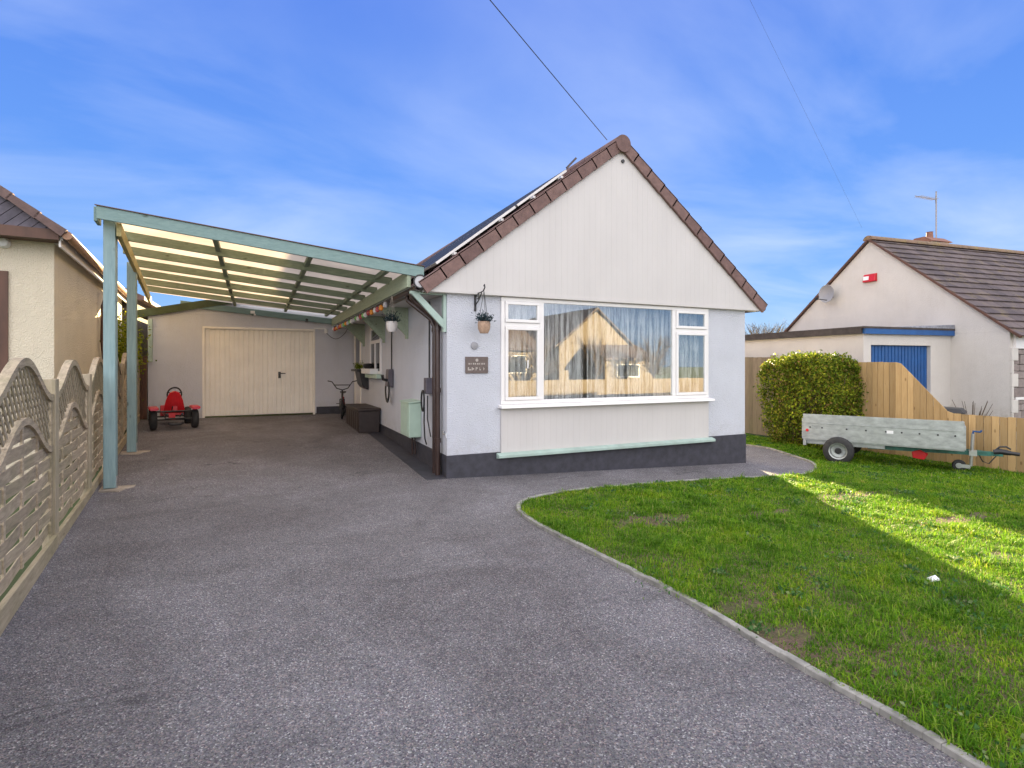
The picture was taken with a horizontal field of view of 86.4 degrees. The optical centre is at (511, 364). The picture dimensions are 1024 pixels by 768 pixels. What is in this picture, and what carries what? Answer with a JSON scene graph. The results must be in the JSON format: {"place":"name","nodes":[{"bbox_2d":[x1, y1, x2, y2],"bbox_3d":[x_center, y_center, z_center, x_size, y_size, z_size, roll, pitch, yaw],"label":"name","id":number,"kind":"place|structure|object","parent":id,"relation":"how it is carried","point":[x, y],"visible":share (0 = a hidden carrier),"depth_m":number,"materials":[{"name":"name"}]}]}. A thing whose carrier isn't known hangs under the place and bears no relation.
{"place":"outdoors","nodes":[
{"label":"outdoors","id":0,"kind":"place"},
{"bbox_2d":[0,411,880,601],"bbox_3d":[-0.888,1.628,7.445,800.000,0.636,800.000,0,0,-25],"label":"ground","id":1,"kind":"structure","parent":0,"point":[20,572],"depth_m":5.96,"materials":[{"name":"grey concrete"}]},
{"bbox_2d":[0,185,126,482],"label":"neighbour bungalow","id":2,"kind":"object","parent":1,"relation":"on","point":[51,296],"visible":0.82,"depth_m":7.21,"materials":[{"name":"paint"}]},
{"bbox_2d":[0,271,7,372],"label":"window","id":3,"kind":"structure","parent":2,"relation":"in","point":[3,274],"depth_m":6.99,"materials":[{"name":"brown glass"}]},
{"bbox_2d":[0,238,10,247],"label":"outside light","id":4,"kind":"object","parent":2,"relation":"attached to","point":[5,242],"visible":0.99,"depth_m":6.97,"materials":[{"name":"white plastic"}]},
{"bbox_2d":[0,353,139,635],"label":"trellis fence","id":5,"kind":"object","parent":1,"relation":"on","point":[71,391],"visible":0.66,"depth_m":4.24,"materials":[{"name":"beige concrete"}]},
{"bbox_2d":[140,356,147,418],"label":"board gate","id":6,"kind":"structure","parent":5,"relation":"attached to","point":[144,408],"depth_m":12.57,"materials":[{"name":"brown wood"}]},
{"bbox_2d":[99,308,156,408],"bbox_3d":[-8.387,0.069,11.588,1.257,2.471,2.384,0,0,-25],"label":"golden shrub","id":7,"kind":"object","parent":1,"relation":"on","point":[122,348],"visible":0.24,"depth_m":11.61,"materials":[{"name":"green plant"}]},
{"bbox_2d":[122,288,160,413],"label":"outbuilding","id":8,"kind":"structure","parent":1,"relation":"on","point":[142,302],"depth_m":14.71,"materials":[{"name":"white paint"}]},
{"bbox_2d":[137,300,352,418],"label":"garage","id":9,"kind":"structure","parent":1,"relation":"on","point":[214,363],"depth_m":13.62,"materials":[{"name":"white paint"}]},
{"bbox_2d":[205,329,312,415],"bbox_3d":[-6.330,0.182,13.744,2.480,2.135,0.107,0,0,-25],"label":"garage door","id":10,"kind":"structure","parent":9,"relation":"in","point":[248,372],"depth_m":13.74,"materials":[{"name":"beige paint"}]},
{"bbox_2d":[314,328,327,332],"bbox_3d":[-5.004,-0.906,14.296,0.350,0.132,0.100,0,0,-25],"label":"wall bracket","id":11,"kind":"object","parent":9,"relation":"attached to","point":[325,330],"depth_m":14.30,"materials":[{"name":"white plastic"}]},
{"bbox_2d":[335,134,767,478],"bbox_3d":[-0.900,-0.725,14.057,6.574,5.750,12.288,0,0,-25],"label":"bungalow","id":12,"kind":"object","parent":1,"relation":"on","point":[613,223],"visible":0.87,"depth_m":8.50,"materials":[{"name":"white paint"}]},
{"bbox_2d":[354,336,360,403],"bbox_3d":[-3.937,0.190,13.951,0.050,2.040,0.870,0,0,-25],"label":"side door","id":13,"kind":"structure","parent":12,"relation":"in","point":[357,344],"depth_m":14.06,"materials":[{"name":"beige paint"}]},
{"bbox_2d":[351,360,367,388],"bbox_3d":[-3.607,0.225,12.923,0.349,0.682,0.908,0,0,-25],"label":"wall planter","id":14,"kind":"object","parent":12,"relation":"attached to","point":[362,380],"visible":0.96,"depth_m":12.66,"materials":[{"name":"black plastic"}]},
{"bbox_2d":[361,369,377,373],"bbox_3d":[-3.138,0.137,11.995,0.180,0.113,1.050,0,0,-25],"label":"white box","id":15,"kind":"object","parent":12,"relation":"on","point":[369,371],"visible":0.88,"depth_m":11.55,"materials":[{"name":"plastic"}]},
{"bbox_2d":[363,363,373,368],"bbox_3d":[-3.170,0.020,12.063,0.260,0.120,0.253,0,0,-25],"label":"bowl","id":16,"kind":"object","parent":15,"relation":"on","point":[368,366],"visible":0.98,"depth_m":11.97,"materials":[{"name":"black plastic"}]},
{"bbox_2d":[365,328,381,378],"bbox_3d":[-3.002,-0.275,11.833,0.150,1.110,1.300,0,0,-25],"label":"side window","id":17,"kind":"structure","parent":12,"relation":"in","point":[375,341],"depth_m":11.78,"materials":[{"name":"white plastic"}]},
{"bbox_2d":[381,332,392,402],"bbox_3d":[-2.355,-0.116,10.380,0.213,1.668,0.350,0,0,0],"label":"charging unit","id":18,"kind":"object","parent":12,"relation":"attached to","point":[388,380],"visible":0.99,"depth_m":10.30,"materials":[{"name":"grey plastic"}]},
{"bbox_2d":[400,399,420,453],"bbox_3d":[-1.643,1.005,8.803,0.215,0.890,0.590,0,0,-25],"label":"meter box","id":19,"kind":"object","parent":12,"relation":"attached to","point":[411,418],"visible":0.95,"depth_m":8.57,"materials":[{"name":"green paint"}]},
{"bbox_2d":[401,405,407,433],"bbox_3d":[-1.729,0.870,8.763,0.005,0.440,0.440,0,0,-25],"label":"door","id":20,"kind":"structure","parent":19,"relation":"in","point":[404,409],"depth_m":8.75,"materials":[{"name":"green paint"}]},
{"bbox_2d":[420,301,431,444],"bbox_3d":[-1.255,0.122,8.059,0.144,2.144,0.237,0,0,-25],"label":"drainpipe","id":21,"kind":"object","parent":12,"relation":"attached to","point":[427,385],"visible":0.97,"depth_m":8.09,"materials":[{"name":"plastic"}]},
{"bbox_2d":[471,342,477,349],"bbox_3d":[-0.520,-0.270,7.601,0.110,0.110,0.030,0,0,-25],"label":"wall vent","id":22,"kind":"object","parent":12,"relation":"attached to","point":[474,345],"depth_m":7.59,"materials":[{"name":"grey plastic"}]},
{"bbox_2d":[465,357,487,372],"bbox_3d":[-0.492,0.000,7.616,0.338,0.230,0.024,0,0,-25],"label":"name plaque","id":23,"kind":"object","parent":12,"relation":"attached to","point":[476,364],"visible":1,"depth_m":7.61,"materials":[{"name":"brown stone"}]},
{"bbox_2d":[474,284,485,310],"bbox_3d":[-0.440,-0.924,7.490,0.031,0.347,0.300,0,0,-31],"label":"basket bracket","id":24,"kind":"object","parent":12,"relation":"attached to","point":[475,303],"visible":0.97,"depth_m":7.56,"materials":[{"name":"black metal"}]},
{"bbox_2d":[471,292,495,333],"bbox_3d":[-0.368,-0.720,7.373,0.363,0.581,0.328,0,0,-25],"label":"hanging basket","id":25,"kind":"object","parent":24,"relation":"hanging from","point":[484,319],"visible":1,"depth_m":7.34,"materials":[{"name":"brown plastic"}]},
{"bbox_2d":[508,304,582,398],"bbox_3d":[0.457,-0.200,8.251,1.486,1.500,0.097,0,0,-25],"label":"curtain","id":26,"kind":"object","parent":12,"relation":"hanging from","point":[524,376],"visible":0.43,"depth_m":8.31,"materials":[{"name":"white fabric"}]},
{"bbox_2d":[490,0,606,139],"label":"overhead wire","id":27,"kind":"object","parent":12,"relation":"attached to","point":[545,66],"visible":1,"depth_m":7.68,"materials":[{"name":"black plastic"}]},
{"bbox_2d":[498,297,714,408],"bbox_3d":[1.633,-0.177,8.570,4.000,1.585,0.179,0,0,-25],"label":"picture window","id":28,"kind":"structure","parent":12,"relation":"in","point":[537,325],"depth_m":8.29,"materials":[{"name":"white plastic"}]},
{"bbox_2d":[587,306,698,397],"bbox_3d":[2.232,-0.200,9.081,2.360,1.500,0.095,0,0,-25],"label":"curtain","id":29,"kind":"object","parent":12,"relation":"hanging from","point":[617,351],"visible":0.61,"depth_m":8.98,"materials":[{"name":"white fabric"}]},
{"bbox_2d":[516,444,991,767],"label":"kerb","id":30,"kind":"structure","parent":1,"relation":"on","point":[922,732],"depth_m":2.90,"materials":[{"name":"concrete"}]},
{"bbox_2d":[745,355,775,435],"bbox_3d":[5.329,0.825,17.141,0.120,2.150,6.856,0,0,-25],"label":"old board fence","id":31,"kind":"object","parent":1,"relation":"on","point":[753,422],"visible":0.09,"depth_m":14.62,"materials":[{"name":"brown wood"}]},
{"bbox_2d":[745,318,785,333],"bbox_3d":[16.984,-0.470,35.800,3.214,5.050,3.064,0,0,20],"label":"bare tree","id":32,"kind":"object","parent":1,"relation":"on","point":[764,330],"visible":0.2,"depth_m":36.14,"materials":[{"name":"plant"}]},
{"bbox_2d":[745,324,786,333],"bbox_3d":[15.331,-0.295,34.032,3.250,4.701,3.274,0,0,31],"label":"bare tree","id":33,"kind":"object","parent":1,"relation":"on","point":[773,330],"visible":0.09,"depth_m":33.25,"materials":[{"name":"brown plant"}]},
{"bbox_2d":[753,350,868,449],"bbox_3d":[6.821,0.841,12.564,1.485,2.419,2.176,0,0,-25],"label":"privet hedge","id":34,"kind":"object","parent":1,"relation":"on","point":[833,367],"visible":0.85,"depth_m":12.35,"materials":[{"name":"green plant"}]},
{"bbox_2d":[745,325,954,406],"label":"neighbour garage","id":35,"kind":"structure","parent":1,"relation":"on","point":[921,355],"depth_m":13.49,"materials":[{"name":"white paint"}]},
{"bbox_2d":[871,345,926,388],"bbox_3d":[9.364,0.748,13.248,1.990,2.444,0.045,0,0,-18],"label":"garage door","id":36,"kind":"structure","parent":35,"relation":"in","point":[914,358],"depth_m":13.33,"materials":[{"name":"blue paint"}]},
{"bbox_2d":[775,362,1023,472],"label":"board fence","id":37,"kind":"object","parent":1,"relation":"on","point":[896,390],"visible":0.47,"depth_m":10.92,"materials":[{"name":"beige wood"}]},
{"bbox_2d":[784,231,1023,417],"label":"gabled bungalow","id":38,"kind":"object","parent":1,"relation":"on","point":[974,295],"visible":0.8,"depth_m":14.57,"materials":[{"name":"paint"}]},
{"bbox_2d":[814,285,833,302],"bbox_3d":[9.645,-2.202,16.852,0.526,0.550,0.403,0,0,28],"label":"satellite dish","id":39,"kind":"object","parent":38,"relation":"attached to","point":[826,293],"visible":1,"depth_m":16.85,"materials":[{"name":"grey plastic"}]},
{"bbox_2d":[863,273,876,282],"bbox_3d":[10.297,-2.508,15.701,0.105,0.236,0.398,0,0,-18],"label":"alarm box","id":40,"kind":"object","parent":38,"relation":"attached to","point":[867,278],"visible":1,"depth_m":15.65,"materials":[{"name":"red plastic"}]},
{"bbox_2d":[914,191,938,237],"bbox_3d":[13.242,-4.555,17.433,1.172,2.150,0.240,0,0,-25],"label":"tv aerial","id":41,"kind":"object","parent":38,"relation":"attached to","point":[931,198],"visible":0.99,"depth_m":17.65,"materials":[{"name":"grey metal"}]},
{"bbox_2d":[952,400,992,415],"bbox_3d":[10.299,1.366,12.252,0.723,1.176,0.615,0,0,28],"label":"bare shrub","id":42,"kind":"object","parent":1,"relation":"on","point":[973,408],"visible":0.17,"depth_m":12.04,"materials":[{"name":"plant"}]},
{"bbox_2d":[0,414,967,767],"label":"driveway","id":43,"kind":"structure","parent":0,"point":[324,590],"depth_m":3.08,"materials":[{"name":"grey asphalt"}]},
{"bbox_2d":[148,387,200,429],"bbox_3d":[-7.311,0.901,11.726,0.911,0.865,1.357,0,0,-37],"label":"pedal go kart","id":44,"kind":"object","parent":43,"relation":"on","point":[172,408],"visible":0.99,"depth_m":11.34,"materials":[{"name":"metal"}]},
{"bbox_2d":[94,204,445,492],"bbox_3d":[-4.670,-0.172,10.055,4.640,3.435,8.047,0,0,-25],"label":"carport","id":45,"kind":"object","parent":43,"relation":"on","point":[170,256],"visible":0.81,"depth_m":8.27,"materials":[{"name":"wood"}]},
{"bbox_2d":[332,299,389,330],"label":"string lights","id":46,"kind":"object","parent":45,"relation":"hanging from","point":[372,311],"visible":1,"depth_m":10.04,"materials":[{"name":"multicoloured plastic"}]},
{"bbox_2d":[381,296,399,331],"bbox_3d":[-1.806,-0.773,8.137,0.295,0.556,0.352,0,0,-25],"label":"hanging basket","id":47,"kind":"object","parent":45,"relation":"hanging from","point":[391,320],"visible":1,"depth_m":8.07,"materials":[{"name":"white plastic"}]},
{"bbox_2d":[328,380,356,418],"bbox_3d":[-4.264,0.842,13.502,0.644,0.933,1.214,0,0,-37],"label":"child bicycle","id":48,"kind":"object","parent":43,"relation":"on","point":[342,406],"visible":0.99,"depth_m":13.27,"materials":[{"name":"metal"}]},
{"bbox_2d":[345,403,380,432],"bbox_3d":[-3.308,1.146,12.004,0.480,0.511,1.730,0,0,-25],"label":"storage chest","id":49,"kind":"object","parent":43,"relation":"on","point":[362,417],"visible":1,"depth_m":11.30,"materials":[{"name":"brown plastic"}]},
{"bbox_2d":[344,413,445,479],"bbox_3d":[-2.712,1.422,11.008,0.285,0.296,8.000,0,0,-25],"label":"wall margin","id":50,"kind":"object","parent":43,"relation":"on","point":[417,465],"depth_m":8.78,"materials":[{"name":"black paint"}]},
{"bbox_2d":[0,0,1023,334],"label":"sky","id":51,"kind":"structure","parent":0,"point":[388,129],"materials":[{"name":"blue"}]},
{"bbox_2d":[518,433,1023,767],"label":"grass","id":52,"kind":"structure","parent":0,"point":[1008,485],"depth_m":4.55,"materials":[{"name":"green plant"}]},
{"bbox_2d":[802,414,1019,470],"bbox_3d":[7.233,1.390,10.063,3.155,0.900,1.605,0,0,38],"label":"box trailer","id":53,"kind":"object","parent":52,"relation":"on","point":[843,438],"visible":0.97,"depth_m":9.70,"materials":[{"name":"metal"}]},
{"bbox_2d":[927,575,940,581],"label":"litter","id":54,"kind":"object","parent":52,"relation":"on","point":[935,577],"visible":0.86,"depth_m":4.08,"materials":[{"name":"white paper"}]},
{"bbox_2d":[757,15,851,206],"bbox_3d":[5.677,-8.706,13.000,0.004,6.357,24.693,0,0,43],"label":"overhead wire","id":55,"kind":"object","parent":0,"point":[797,96],"visible":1,"depth_m":15.55,"materials":[{"name":"black plastic"}]},
{"bbox_2d":[943,406,966,414],"bbox_3d":[9.505,1.435,12.029,0.792,1.031,0.593,0,0,45],"label":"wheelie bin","id":56,"kind":"object","parent":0,"point":[957,410],"visible":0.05,"depth_m":11.72,"materials":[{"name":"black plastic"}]}
]}

